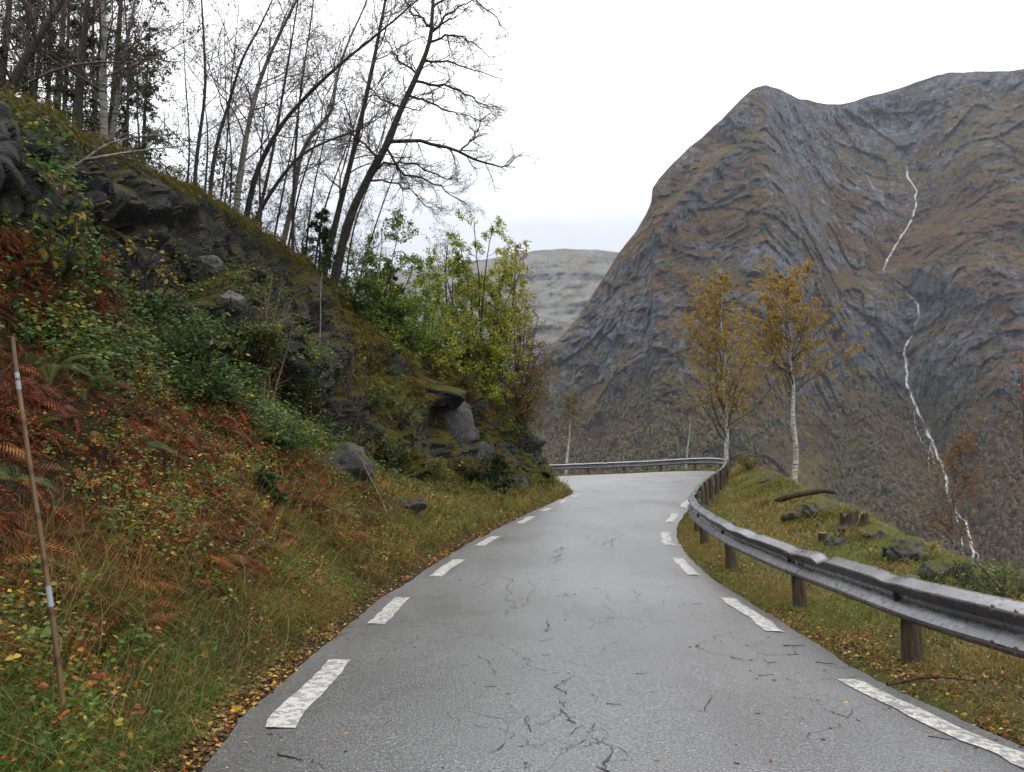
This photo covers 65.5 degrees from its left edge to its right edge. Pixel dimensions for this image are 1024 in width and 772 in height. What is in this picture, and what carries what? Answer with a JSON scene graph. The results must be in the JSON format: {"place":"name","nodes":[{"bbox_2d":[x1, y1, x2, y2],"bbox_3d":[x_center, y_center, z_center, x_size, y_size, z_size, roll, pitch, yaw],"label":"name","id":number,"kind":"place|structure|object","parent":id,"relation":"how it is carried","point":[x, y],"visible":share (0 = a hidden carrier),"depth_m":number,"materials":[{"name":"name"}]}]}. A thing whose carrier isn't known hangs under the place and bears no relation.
{"place":"outdoors","nodes":[
{"label":"outdoors","id":0,"kind":"place"},
{"bbox_2d":[0,95,553,485],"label":"rock face","id":1,"kind":"object","parent":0,"point":[140,204],"visible":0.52,"depth_m":15.66},
{"bbox_2d":[0,0,99,136],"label":"spruce tree","id":2,"kind":"object","parent":1,"relation":"on","point":[35,87],"visible":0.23,"depth_m":15.37,"materials":[{"name":"green plant"}]},
{"bbox_2d":[15,0,159,148],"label":"bare tree","id":3,"kind":"object","parent":1,"relation":"on","point":[127,115],"visible":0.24,"depth_m":18.32,"materials":[{"name":"grey plant"}]},
{"bbox_2d":[0,0,192,119],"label":"bare tree","id":4,"kind":"object","parent":1,"relation":"on","point":[20,68],"visible":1,"depth_m":11.91,"materials":[{"name":"brown plant"}]},
{"bbox_2d":[0,0,200,131],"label":"bare tree","id":5,"kind":"object","parent":1,"relation":"on","point":[79,98],"visible":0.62,"depth_m":14.28,"materials":[{"name":"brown plant"}]},
{"bbox_2d":[0,0,208,139],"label":"birch tree","id":6,"kind":"object","parent":1,"relation":"on","point":[104,44],"visible":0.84,"depth_m":13.84,"materials":[{"name":"grey plant"}]},
{"bbox_2d":[30,0,206,141],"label":"birch tree","id":7,"kind":"object","parent":1,"relation":"on","point":[115,111],"visible":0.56,"depth_m":15.21,"materials":[{"name":"grey plant"}]},
{"bbox_2d":[82,28,195,162],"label":"leafy tree","id":8,"kind":"object","parent":1,"relation":"on","point":[145,108],"visible":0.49,"depth_m":16.52,"materials":[{"name":"green plant"}]},
{"bbox_2d":[62,106,223,183],"bbox_3d":[-5.211,-3.179,10.440,2.896,1.602,0.934,6,-9,-40],"label":"dead branch","id":9,"kind":"object","parent":1,"relation":"on","point":[89,157],"visible":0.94,"depth_m":10.53,"materials":[{"name":"grey wood"}]},
{"bbox_2d":[125,229,178,327],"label":"sapling","id":10,"kind":"object","parent":1,"relation":"on","point":[153,248],"visible":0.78,"depth_m":11.95,"materials":[{"name":"green plant"}]},
{"bbox_2d":[123,287,188,332],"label":"bramble bush","id":11,"kind":"object","parent":1,"relation":"on","point":[158,305],"visible":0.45,"depth_m":11.63,"materials":[{"name":"green plant"}]},
{"bbox_2d":[143,139,219,191],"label":"twiggy bush","id":12,"kind":"object","parent":1,"relation":"on","point":[180,174],"visible":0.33,"depth_m":16.98,"materials":[{"name":"brown plant"}]},
{"bbox_2d":[121,0,261,182],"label":"bare sapling","id":13,"kind":"object","parent":1,"relation":"on","point":[188,120],"visible":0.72,"depth_m":17.01,"materials":[{"name":"grey plant"}]},
{"bbox_2d":[98,0,285,184],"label":"bare tree","id":14,"kind":"object","parent":1,"relation":"on","point":[200,126],"visible":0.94,"depth_m":16.78,"materials":[{"name":"grey plant"}]},
{"bbox_2d":[169,74,244,190],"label":"bare sapling","id":15,"kind":"object","parent":1,"relation":"on","point":[206,171],"visible":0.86,"depth_m":16.62,"materials":[{"name":"brown plant"}]},
{"bbox_2d":[193,255,223,277],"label":"rock","id":16,"kind":"object","parent":1,"relation":"on","point":[201,262],"visible":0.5,"depth_m":14.87,"materials":[{"name":"grey stone"}]},
{"bbox_2d":[183,0,267,198],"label":"bare sapling","id":17,"kind":"object","parent":1,"relation":"on","point":[228,164],"visible":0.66,"depth_m":17.89,"materials":[{"name":"brown plant"}]},
{"bbox_2d":[216,290,247,313],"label":"rock","id":18,"kind":"object","parent":1,"relation":"on","point":[235,302],"visible":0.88,"depth_m":13.83,"materials":[{"name":"grey stone"}]},
{"bbox_2d":[198,0,270,206],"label":"bare sapling","id":19,"kind":"object","parent":1,"relation":"on","point":[239,99],"visible":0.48,"depth_m":19.02,"materials":[{"name":"grey plant"}]},
{"bbox_2d":[199,144,272,219],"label":"bush","id":20,"kind":"object","parent":1,"relation":"on","point":[228,182],"visible":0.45,"depth_m":19.19,"materials":[{"name":"brown plant"}]},
{"bbox_2d":[152,0,352,212],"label":"birch tree","id":21,"kind":"object","parent":1,"relation":"on","point":[239,182],"visible":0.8,"depth_m":18.15,"materials":[{"name":"grey plant"}]},
{"bbox_2d":[171,0,350,193],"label":"bare tree","id":22,"kind":"object","parent":1,"relation":"on","point":[211,179],"visible":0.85,"depth_m":17.44,"materials":[{"name":"grey plant"}]},
{"bbox_2d":[231,176,298,244],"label":"twiggy bush","id":23,"kind":"object","parent":1,"relation":"on","point":[258,219],"visible":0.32,"depth_m":19.36,"materials":[{"name":"brown plant"}]},
{"bbox_2d":[225,20,311,228],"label":"bare sapling","id":24,"kind":"object","parent":1,"relation":"on","point":[260,174],"visible":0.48,"depth_m":19.83,"materials":[{"name":"brown plant"}]},
{"bbox_2d":[0,87,548,484],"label":"moss","id":25,"kind":"object","parent":1,"relation":"on","point":[10,95],"visible":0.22,"depth_m":19.85,"materials":[{"name":"green plant"}]},
{"bbox_2d":[251,0,329,233],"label":"bare sapling","id":26,"kind":"object","parent":1,"relation":"on","point":[282,192],"visible":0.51,"depth_m":20.09,"materials":[{"name":"grey plant"}]},
{"bbox_2d":[222,0,362,221],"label":"bare tree","id":27,"kind":"object","parent":1,"relation":"on","point":[270,159],"visible":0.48,"depth_m":19.35,"materials":[{"name":"grey plant"}]},
{"bbox_2d":[235,0,355,254],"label":"bare tree","id":28,"kind":"object","parent":1,"relation":"on","point":[293,213],"visible":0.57,"depth_m":21.01,"materials":[{"name":"grey plant"}]},
{"bbox_2d":[275,190,342,261],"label":"twiggy bush","id":29,"kind":"object","parent":1,"relation":"on","point":[303,240],"visible":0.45,"depth_m":21.27,"materials":[{"name":"brown plant"}]},
{"bbox_2d":[249,45,371,246],"bbox_3d":[-5.376,-5.897,21.264,2.212,7.515,2.950,-5,-8,34],"label":"bare sapling","id":30,"kind":"object","parent":1,"relation":"on","point":[296,203],"visible":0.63,"depth_m":21.49,"materials":[{"name":"brown plant"}]},
{"bbox_2d":[215,69,415,220],"bbox_3d":[-4.585,-5.118,19.362,4.627,5.259,2.412,0,-7,0],"label":"bare tree","id":31,"kind":"object","parent":1,"relation":"on","point":[278,181],"visible":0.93,"depth_m":19.58,"materials":[{"name":"brown plant"}]},
{"bbox_2d":[263,36,372,254],"bbox_3d":[-5.511,-5.874,21.751,3.018,8.161,2.328,-3,-7,23],"label":"bare sapling","id":32,"kind":"object","parent":1,"relation":"on","point":[321,190],"visible":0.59,"depth_m":21.76,"materials":[{"name":"grey plant"}]},
{"bbox_2d":[247,0,402,243],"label":"birch tree","id":33,"kind":"object","parent":1,"relation":"on","point":[288,217],"visible":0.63,"depth_m":21.18,"materials":[{"name":"grey plant"}]},
{"bbox_2d":[300,207,354,308],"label":"spruce tree","id":34,"kind":"object","parent":1,"relation":"on","point":[323,261],"visible":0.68,"depth_m":21.14,"materials":[{"name":"green plant"}]},
{"bbox_2d":[227,0,429,218],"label":"bare tree","id":35,"kind":"object","parent":1,"relation":"on","point":[249,201],"visible":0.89,"depth_m":19.36,"materials":[{"name":"brown plant"}]},
{"bbox_2d":[270,55,387,270],"bbox_3d":[-5.029,-5.463,22.165,3.103,7.757,1.877,0,-7,0],"label":"bare sapling","id":36,"kind":"object","parent":1,"relation":"on","point":[345,184],"visible":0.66,"depth_m":22.39,"materials":[{"name":"brown plant"}]},
{"bbox_2d":[338,328,374,437],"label":"bare bush","id":37,"kind":"object","parent":1,"relation":"on","point":[357,395],"visible":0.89,"depth_m":18.62,"materials":[{"name":"brown plant"}]},
{"bbox_2d":[338,268,388,338],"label":"leafy tree","id":38,"kind":"object","parent":1,"relation":"on","point":[361,285],"visible":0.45,"depth_m":22.55,"materials":[{"name":"green plant"}]},
{"bbox_2d":[319,75,412,290],"bbox_3d":[-4.609,-5.267,24.009,2.441,8.042,2.646,6,-9,-43],"label":"bare sapling","id":39,"kind":"object","parent":1,"relation":"on","point":[347,273],"visible":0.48,"depth_m":23.95,"materials":[{"name":"brown plant"}]},
{"bbox_2d":[321,65,410,254],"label":"bare sapling","id":40,"kind":"object","parent":1,"relation":"on","point":[346,210],"visible":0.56,"depth_m":23.50,"materials":[{"name":"brown plant"}]},
{"bbox_2d":[303,0,449,275],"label":"bare tree","id":41,"kind":"object","parent":1,"relation":"on","point":[345,180],"visible":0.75,"depth_m":22.74,"materials":[{"name":"brown plant"}]},
{"bbox_2d":[363,383,391,409],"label":"leafy bush","id":42,"kind":"object","parent":1,"relation":"on","point":[375,401],"visible":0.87,"depth_m":19.32,"materials":[{"name":"green plant"}]},
{"bbox_2d":[339,95,437,292],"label":"bare sapling","id":43,"kind":"object","parent":1,"relation":"on","point":[387,190],"visible":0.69,"depth_m":24.33,"materials":[{"name":"brown plant"}]},
{"bbox_2d":[367,277,423,352],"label":"leafy tree","id":44,"kind":"object","parent":1,"relation":"on","point":[397,289],"visible":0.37,"depth_m":23.13,"materials":[{"name":"green plant"}]},
{"bbox_2d":[340,208,456,375],"bbox_3d":[-3.948,-2.275,23.759,3.835,6.128,3.156,4,-8,-34],"label":"leafy tree","id":45,"kind":"object","parent":1,"relation":"on","point":[415,260],"visible":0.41,"depth_m":23.51,"materials":[{"name":"green plant"}]},
{"bbox_2d":[386,384,426,430],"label":"sapling","id":46,"kind":"object","parent":1,"relation":"on","point":[406,417],"visible":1,"depth_m":20.25,"materials":[{"name":"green plant"}]},
{"bbox_2d":[319,0,541,283],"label":"bare tree","id":47,"kind":"object","parent":1,"relation":"on","point":[368,178],"visible":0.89,"depth_m":23.51,"materials":[{"name":"brown plant"}]},
{"bbox_2d":[405,282,458,372],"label":"leafy tree","id":48,"kind":"object","parent":1,"relation":"on","point":[438,334],"visible":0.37,"depth_m":25.40,"materials":[{"name":"green plant"}]},
{"bbox_2d":[403,256,466,379],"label":"leafy tree","id":49,"kind":"object","parent":1,"relation":"on","point":[453,340],"visible":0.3,"depth_m":25.76,"materials":[{"name":"green plant"}]},
{"bbox_2d":[425,385,466,408],"bbox_3d":[-2.363,0.264,23.274,2.078,0.823,1.474,0,-7,0],"label":"rock","id":50,"kind":"object","parent":1,"relation":"on","point":[450,397],"visible":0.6,"depth_m":22.78,"materials":[{"name":"grey stone"}]},
{"bbox_2d":[409,223,491,344],"bbox_3d":[-2.403,-2.897,29.178,3.340,6.473,3.007,-5,-8,36],"label":"twiggy bush","id":51,"kind":"object","parent":1,"relation":"on","point":[445,250],"visible":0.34,"depth_m":29.37,"materials":[{"name":"green plant"}]},
{"bbox_2d":[414,249,495,379],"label":"leafy tree","id":52,"kind":"object","parent":1,"relation":"on","point":[457,257],"visible":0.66,"depth_m":27.15,"materials":[{"name":"green plant"}]},
{"bbox_2d":[436,401,479,441],"bbox_3d":[-1.921,1.050,24.049,1.910,1.851,1.444,0,-7,0],"label":"rock","id":53,"kind":"object","parent":1,"relation":"on","point":[456,417],"visible":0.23,"depth_m":23.64,"materials":[{"name":"grey stone"}]},
{"bbox_2d":[423,207,534,422],"bbox_3d":[-1.152,-2.301,28.009,3.999,7.320,3.250,0,-7,0],"label":"leafy tree","id":54,"kind":"object","parent":1,"relation":"on","point":[503,325],"visible":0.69,"depth_m":27.66,"materials":[{"name":"green plant"}]},
{"bbox_2d":[444,254,534,392],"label":"leafy tree","id":55,"kind":"object","parent":1,"relation":"on","point":[515,321],"visible":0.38,"depth_m":28.65,"materials":[{"name":"green plant"}]},
{"bbox_2d":[493,240,532,402],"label":"leafy tree","id":56,"kind":"object","parent":1,"relation":"on","point":[518,346],"visible":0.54,"depth_m":29.68,"materials":[{"name":"green plant"}]},
{"bbox_2d":[477,296,562,426],"bbox_3d":[0.012,-0.457,29.973,3.238,6.204,3.845,-3,-7,28],"label":"twiggy bush","id":57,"kind":"object","parent":1,"relation":"on","point":[521,385],"visible":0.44,"depth_m":30.02,"materials":[{"name":"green plant"}]},
{"bbox_2d":[501,278,562,434],"bbox_3d":[0.599,-0.785,30.058,2.780,6.582,2.060,-2,-7,15],"label":"twiggy bush","id":58,"kind":"object","parent":1,"relation":"on","point":[525,417],"visible":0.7,"depth_m":29.98,"materials":[{"name":"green plant"}]},
{"bbox_2d":[524,429,547,455],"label":"rock","id":59,"kind":"object","parent":1,"relation":"on","point":[536,439],"visible":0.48,"depth_m":29.77,"materials":[{"name":"grey stone"}]},
{"bbox_2d":[508,335,570,432],"bbox_3d":[0.801,0.767,30.823,3.003,5.853,2.593,0,-7,0],"label":"twiggy bush","id":60,"kind":"object","parent":1,"relation":"on","point":[540,416],"visible":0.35,"depth_m":30.65,"materials":[{"name":"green plant"}]},
{"bbox_2d":[0,226,573,771],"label":"bank","id":61,"kind":"structure","parent":0,"point":[64,455],"depth_m":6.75,"materials":[{"name":"plant"}]},
{"bbox_2d":[10,336,69,759],"bbox_3d":[-2.339,0.837,3.957,0.501,2.204,0.029,-1,-7,6],"label":"snow pole","id":62,"kind":"object","parent":61,"relation":"on","point":[53,625],"visible":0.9,"depth_m":3.96,"materials":[{"name":"brown wood"}]},
{"bbox_2d":[26,354,101,383],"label":"fern","id":63,"kind":"object","parent":61,"relation":"on","point":[64,364],"visible":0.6,"depth_m":7.37,"materials":[{"name":"green plant"}]},
{"bbox_2d":[10,219,120,282],"bbox_3d":[-5.208,-1.407,8.898,1.204,0.716,1.186,-3,-7,24],"label":"bramble bush","id":64,"kind":"object","parent":61,"relation":"on","point":[93,251],"visible":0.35,"depth_m":8.77,"materials":[{"name":"green plant"}]},
{"bbox_2d":[32,177,102,300],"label":"sapling","id":65,"kind":"object","parent":61,"relation":"on","point":[57,255],"visible":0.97,"depth_m":8.39,"materials":[{"name":"green plant"}]},
{"bbox_2d":[124,307,215,363],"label":"bramble bush","id":66,"kind":"object","parent":61,"relation":"on","point":[183,341],"visible":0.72,"depth_m":10.93,"materials":[{"name":"green plant"}]},
{"bbox_2d":[148,354,247,403],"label":"bramble bush","id":67,"kind":"object","parent":61,"relation":"on","point":[215,387],"visible":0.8,"depth_m":10.71,"materials":[{"name":"green plant"}]},
{"bbox_2d":[161,306,254,384],"bbox_3d":[-4.256,-0.478,11.175,1.270,1.184,0.780,0,-7,0],"label":"bush","id":68,"kind":"object","parent":61,"relation":"on","point":[211,353],"visible":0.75,"depth_m":11.16,"materials":[{"name":"green plant"}]},
{"bbox_2d":[196,359,272,396],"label":"bramble bush","id":69,"kind":"object","parent":61,"relation":"on","point":[249,373],"visible":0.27,"depth_m":12.42,"materials":[{"name":"green plant"}]},
{"bbox_2d":[248,466,295,541],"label":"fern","id":70,"kind":"object","parent":61,"relation":"on","point":[268,477],"visible":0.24,"depth_m":9.51,"materials":[{"name":"green plant"}]},
{"bbox_2d":[249,265,305,404],"bbox_3d":[-4.326,-0.817,14.542,1.228,3.076,1.225,0,-7,0],"label":"bare bush","id":71,"kind":"object","parent":61,"relation":"on","point":[271,364],"visible":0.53,"depth_m":14.38,"materials":[{"name":"orange plant"}]},
{"bbox_2d":[0,214,557,751],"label":"bracken","id":72,"kind":"object","parent":61,"relation":"on","point":[44,398],"visible":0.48,"depth_m":7.44,"materials":[{"name":"orange plant"}]},
{"bbox_2d":[0,190,567,771],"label":"undergrowth","id":73,"kind":"object","parent":61,"relation":"on","point":[286,416],"visible":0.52,"depth_m":8.19,"materials":[{"name":"green plant"}]},
{"bbox_2d":[249,421,318,459],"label":"bramble bush","id":74,"kind":"object","parent":61,"relation":"on","point":[284,441],"visible":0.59,"depth_m":11.68,"materials":[{"name":"green plant"}]},
{"bbox_2d":[318,442,373,485],"bbox_3d":[-2.977,1.409,13.968,1.187,0.862,0.902,0,-7,0],"label":"rock","id":75,"kind":"object","parent":61,"relation":"on","point":[349,455],"visible":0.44,"depth_m":13.66,"materials":[{"name":"grey stone"}]},
{"bbox_2d":[388,495,426,515],"bbox_3d":[-2.031,2.241,14.527,0.852,0.497,0.646,-3,-7,28],"label":"rock","id":76,"kind":"object","parent":61,"relation":"on","point":[418,503],"visible":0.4,"depth_m":14.37,"materials":[{"name":"grey stone"}]},
{"bbox_2d":[484,453,515,499],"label":"juniper bush","id":77,"kind":"object","parent":61,"relation":"on","point":[494,473],"visible":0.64,"depth_m":23.78,"materials":[{"name":"green plant"}]},
{"bbox_2d":[340,249,618,372],"bbox_3d":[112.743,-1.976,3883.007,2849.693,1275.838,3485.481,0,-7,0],"label":"plateau","id":78,"kind":"structure","parent":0,"point":[562,285],"depth_m":3546.75,"materials":[{"name":"grey stone"}]},
{"bbox_2d":[0,0,1023,278],"label":"sky","id":79,"kind":"structure","parent":0,"point":[613,93],"materials":[{"name":"white"}]},
{"bbox_2d":[202,471,1023,771],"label":"road","id":80,"kind":"structure","parent":0,"point":[426,704],"depth_m":5.75,"materials":[{"name":"grey asphalt"}]},
{"bbox_2d":[1,231,1023,771],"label":"leaves","id":81,"kind":"object","parent":80,"relation":"on","point":[231,715],"visible":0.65,"depth_m":5.97,"materials":[{"name":"orange plant"}]},
{"bbox_2d":[499,69,1023,568],"bbox_3d":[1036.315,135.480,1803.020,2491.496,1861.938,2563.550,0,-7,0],"label":"mountain","id":82,"kind":"structure","parent":0,"point":[747,183],"depth_m":1343.70,"materials":[{"name":"grey stone"}]},
{"bbox_2d":[504,333,1023,576],"bbox_3d":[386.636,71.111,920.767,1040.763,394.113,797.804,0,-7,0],"label":"forest","id":83,"kind":"object","parent":82,"relation":"on","point":[930,495],"visible":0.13,"depth_m":1049.69,"materials":[{"name":"brown plant"}]},
{"bbox_2d":[555,462,1023,746],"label":"verge","id":84,"kind":"structure","parent":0,"point":[799,505],"depth_m":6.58,"materials":[{"name":"green plant"}]},
{"bbox_2d":[549,458,1023,666],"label":"guardrail","id":85,"kind":"object","parent":84,"relation":"on","point":[915,604],"visible":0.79,"depth_m":6.72,"materials":[{"name":"metal"}]},
{"bbox_2d":[726,256,869,483],"bbox_3d":[10.521,0.203,28.619,5.461,10.231,4.293,0,-7,0],"label":"birch tree","id":86,"kind":"object","parent":84,"relation":"on","point":[770,303],"visible":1,"depth_m":28.58,"materials":[{"name":"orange plant"}]},
{"bbox_2d":[773,488,836,501],"bbox_3d":[7.190,2.678,19.524,1.512,0.338,0.190,-1,-7,5],"label":"log","id":87,"kind":"object","parent":84,"relation":"on","point":[788,496],"visible":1,"depth_m":19.48,"materials":[{"name":"brown wood"}]},
{"bbox_2d":[802,495,840,518],"bbox_3d":[6.422,2.553,16.403,0.892,0.627,0.696,4,-8,-32],"label":"rock","id":88,"kind":"object","parent":84,"relation":"on","point":[813,504],"visible":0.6,"depth_m":16.28,"materials":[{"name":"grey stone"}]},
{"bbox_2d":[834,510,858,528],"bbox_3d":[6.141,2.413,14.502,0.553,0.361,0.517,0,-7,0],"label":"tree stump","id":89,"kind":"object","parent":84,"relation":"on","point":[850,519],"visible":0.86,"depth_m":14.37,"materials":[{"name":"brown wood"}]},
{"bbox_2d":[857,523,902,542],"bbox_3d":[6.364,2.640,13.738,0.727,0.543,0.689,-2,-7,19],"label":"rock","id":90,"kind":"object","parent":84,"relation":"on","point":[876,530],"visible":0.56,"depth_m":13.64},
{"bbox_2d":[880,534,929,565],"bbox_3d":[5.747,2.404,11.653,0.625,0.464,0.590,0,-7,0],"label":"rock","id":91,"kind":"object","parent":84,"relation":"on","point":[904,546],"visible":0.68,"depth_m":11.48,"materials":[{"name":"grey stone"}]},
{"bbox_2d":[918,555,974,582],"bbox_3d":[4.989,2.196,9.123,0.464,0.502,0.523,0,-7,0],"label":"rock","id":92,"kind":"object","parent":84,"relation":"on","point":[934,567],"visible":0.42,"depth_m":9.08,"materials":[{"name":"grey stone"}]},
{"bbox_2d":[941,556,997,591],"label":"leafy bush","id":93,"kind":"object","parent":84,"relation":"on","point":[957,564],"visible":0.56,"depth_m":8.26,"materials":[{"name":"green plant"}]},
{"bbox_2d":[953,555,1023,599],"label":"leafy bush","id":94,"kind":"object","parent":84,"relation":"on","point":[1000,587],"visible":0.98,"depth_m":7.73,"materials":[{"name":"green plant"}]},
{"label":"hilltop","id":95,"kind":"structure","parent":0,"visible":0},
{"bbox_2d":[0,0,74,94],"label":"spruce tree","id":96,"kind":"object","parent":95,"relation":"on","point":[6,49],"visible":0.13,"depth_m":17.94,"materials":[{"name":"green plant"}]},
{"bbox_2d":[39,0,137,149],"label":"spruce tree","id":97,"kind":"object","parent":95,"relation":"on","point":[89,46],"visible":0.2,"depth_m":17.12,"materials":[{"name":"green plant"}]},
{"bbox_2d":[53,0,185,174],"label":"spruce tree","id":98,"kind":"object","parent":95,"relation":"on","point":[118,25],"visible":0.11,"depth_m":23.28,"materials":[{"name":"green plant"}]},
{"bbox_2d":[95,46,153,169],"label":"spruce tree","id":99,"kind":"object","parent":95,"relation":"on","point":[122,107],"visible":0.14,"depth_m":20.24,"materials":[{"name":"green plant"}]},
{"bbox_2d":[118,21,176,174],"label":"spruce tree","id":100,"kind":"object","parent":95,"relation":"on","point":[156,117],"visible":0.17,"depth_m":26.18,"materials":[{"name":"green plant"}]},
{"bbox_2d":[0,79,541,486],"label":"vegetation","id":101,"kind":"object","parent":95,"relation":"on","point":[44,167],"visible":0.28,"depth_m":11.80,"materials":[{"name":"green plant"}]},
{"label":"valley side","id":102,"kind":"structure","parent":0,"visible":0},
{"bbox_2d":[545,392,581,474],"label":"birch tree","id":103,"kind":"object","parent":102,"relation":"on","point":[571,402],"visible":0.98,"depth_m":57.86,"materials":[{"name":"white plant"}]},
{"bbox_2d":[659,265,815,460],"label":"birch tree","id":104,"kind":"object","parent":102,"relation":"on","point":[719,338],"visible":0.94,"depth_m":47.02,"materials":[{"name":"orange plant"}]},
{"bbox_2d":[897,428,1011,554],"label":"birch tree","id":105,"kind":"object","parent":102,"relation":"on","point":[952,527],"visible":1,"depth_m":17.23,"materials":[{"name":"brown plant"}]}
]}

